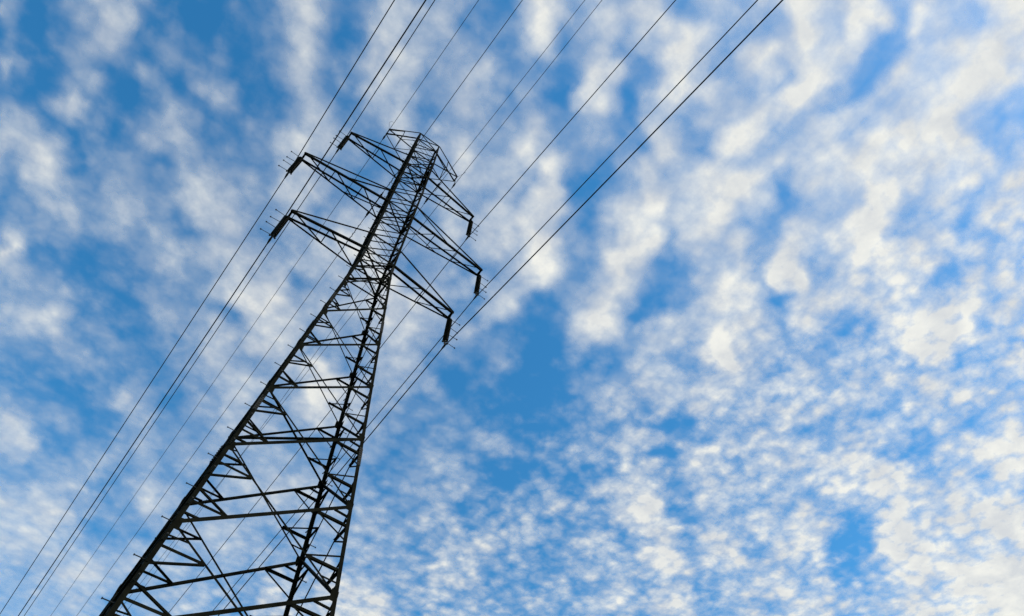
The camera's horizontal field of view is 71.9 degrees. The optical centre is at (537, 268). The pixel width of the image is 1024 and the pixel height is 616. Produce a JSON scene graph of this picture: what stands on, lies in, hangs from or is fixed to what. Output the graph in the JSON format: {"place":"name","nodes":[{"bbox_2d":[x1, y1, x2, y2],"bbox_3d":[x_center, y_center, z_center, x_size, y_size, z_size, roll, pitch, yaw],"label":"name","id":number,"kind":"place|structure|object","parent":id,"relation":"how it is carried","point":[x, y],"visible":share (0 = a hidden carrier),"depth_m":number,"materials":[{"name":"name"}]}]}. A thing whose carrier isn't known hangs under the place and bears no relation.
{"place":"outdoors","nodes":[
{"label":"outdoors","id":0,"kind":"place"},
{"bbox_2d":[0,0,1023,615],"bbox_3d":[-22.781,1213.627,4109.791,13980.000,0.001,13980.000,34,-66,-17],"label":"cloud","id":1,"kind":"structure","parent":0,"point":[916,138],"depth_m":3456.03,"materials":[{"name":"white"}]},
{"bbox_2d":[0,0,1023,615],"label":"sky","id":2,"kind":"structure","parent":0,"point":[500,414],"materials":[{"name":"blue"}]},
{"bbox_3d":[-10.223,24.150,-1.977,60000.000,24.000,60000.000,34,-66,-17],"label":"ground","id":3,"kind":"structure","parent":0,"visible":0},
{"bbox_2d":[99,129,482,615],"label":"transmission tower","id":4,"kind":"structure","parent":3,"relation":"on","point":[176,520],"depth_m":29.38,"materials":[{"name":"black metal"}]},
{"bbox_2d":[260,209,288,241],"bbox_3d":[-14.253,-2.395,38.356,0.950,3.169,0.613,34,-66,-17],"label":"insulator string","id":5,"kind":"object","parent":4,"relation":"hanging from","point":[283,223],"visible":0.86,"depth_m":38.25,"materials":[{"name":"metal"}]},
{"bbox_2d":[18,0,425,615],"bbox_3d":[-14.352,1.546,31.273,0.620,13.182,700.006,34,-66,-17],"label":"conductor","id":6,"kind":"object","parent":5,"relation":"hanging from","point":[236,290],"visible":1,"depth_m":37.88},
{"bbox_2d":[278,151,302,177],"bbox_3d":[-15.345,-6.562,43.971,0.950,3.169,0.613,34,-66,-17],"label":"insulator string","id":7,"kind":"object","parent":4,"relation":"hanging from","point":[299,160],"visible":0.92,"depth_m":43.77,"materials":[{"name":"metal"}]},
{"bbox_2d":[0,0,394,613],"bbox_3d":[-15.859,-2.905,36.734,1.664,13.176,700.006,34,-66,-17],"label":"conductor","id":8,"kind":"object","parent":7,"relation":"hanging from","point":[213,286],"visible":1,"depth_m":45.41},
{"bbox_2d":[77,1,521,614],"bbox_3d":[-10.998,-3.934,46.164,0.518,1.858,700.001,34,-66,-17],"label":"fibre cable","id":9,"kind":"object","parent":4,"relation":"attached to","point":[327,269],"visible":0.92,"depth_m":47.83,"materials":[{"name":"metal"}]},
{"bbox_2d":[330,130,349,151],"bbox_3d":[-14.097,-9.123,50.427,0.950,3.169,0.613,34,-66,-17],"label":"insulator string","id":10,"kind":"object","parent":4,"relation":"hanging from","point":[344,142],"visible":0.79,"depth_m":50.27,"materials":[{"name":"metal"}]},
{"bbox_2d":[24,0,434,615],"bbox_3d":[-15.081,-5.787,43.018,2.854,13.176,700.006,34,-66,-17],"label":"conductor","id":11,"kind":"object","parent":10,"relation":"hanging from","point":[248,282],"visible":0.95,"depth_m":53.24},
{"bbox_2d":[123,0,584,615],"bbox_3d":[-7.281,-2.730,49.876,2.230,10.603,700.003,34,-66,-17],"label":"fibre cable","id":12,"kind":"object","parent":4,"relation":"attached to","point":[391,248],"visible":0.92,"depth_m":54.16,"materials":[{"name":"metal"}]},
{"bbox_2d":[441,317,459,348],"bbox_3d":[-5.102,3.853,41.721,0.950,3.169,0.613,34,-66,-17],"label":"insulator string","id":13,"kind":"object","parent":4,"relation":"hanging from","point":[448,328],"visible":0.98,"depth_m":41.51,"materials":[{"name":"metal"}]},
{"bbox_2d":[218,0,782,615],"bbox_3d":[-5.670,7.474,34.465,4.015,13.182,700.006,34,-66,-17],"label":"conductor","id":14,"kind":"object","parent":13,"relation":"hanging from","point":[538,250],"visible":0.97,"depth_m":35.01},
{"bbox_2d":[465,220,478,240],"bbox_3d":[-4.946,-2.875,53.791,0.950,3.169,0.613,34,-66,-17],"label":"insulator string","id":15,"kind":"object","parent":4,"relation":"hanging from","point":[469,228],"visible":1,"depth_m":53.52,"materials":[{"name":"metal"}]},
{"bbox_2d":[169,0,675,611],"bbox_3d":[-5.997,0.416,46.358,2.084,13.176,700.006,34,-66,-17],"label":"conductor","id":16,"kind":"object","parent":15,"relation":"hanging from","point":[451,258],"visible":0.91,"depth_m":52.01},
{"bbox_2d":[473,273,487,299],"bbox_3d":[-3.854,1.283,48.195,0.950,3.169,0.613,34,-66,-17],"label":"insulator string","id":17,"kind":"object","parent":4,"relation":"hanging from","point":[477,284],"visible":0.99,"depth_m":47.99,"materials":[{"name":"metal"}]},
{"bbox_2d":[213,0,757,610],"bbox_3d":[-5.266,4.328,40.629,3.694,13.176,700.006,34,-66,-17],"label":"conductor","id":18,"kind":"object","parent":17,"relation":"hanging from","point":[521,248],"visible":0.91,"depth_m":43.13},
{"bbox_3d":[-11.777,-11.156,56.007,0.355,1.578,1.843,34,-66,-17],"label":"earth wire clamp","id":19,"kind":"object","parent":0,"visible":0},
{"bbox_2d":[51,0,478,614],"bbox_3d":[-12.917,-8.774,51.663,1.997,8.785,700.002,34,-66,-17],"label":"earth wire","id":20,"kind":"object","parent":19,"relation":"hanging from","point":[273,296],"visible":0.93,"depth_m":61.90,"materials":[{"name":"black metal"}]},
{"bbox_3d":[-6.351,-7.495,58.077,0.354,1.749,1.844,34,-66,-17],"label":"earth wire clamp","id":21,"kind":"object","parent":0,"visible":0},
{"bbox_2d":[116,0,601,613],"bbox_3d":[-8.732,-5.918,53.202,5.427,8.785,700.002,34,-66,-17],"label":"earth wire","id":22,"kind":"object","parent":21,"relation":"hanging from","point":[374,286],"visible":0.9,"depth_m":59.08,"materials":[{"name":"black metal"}]}
]}

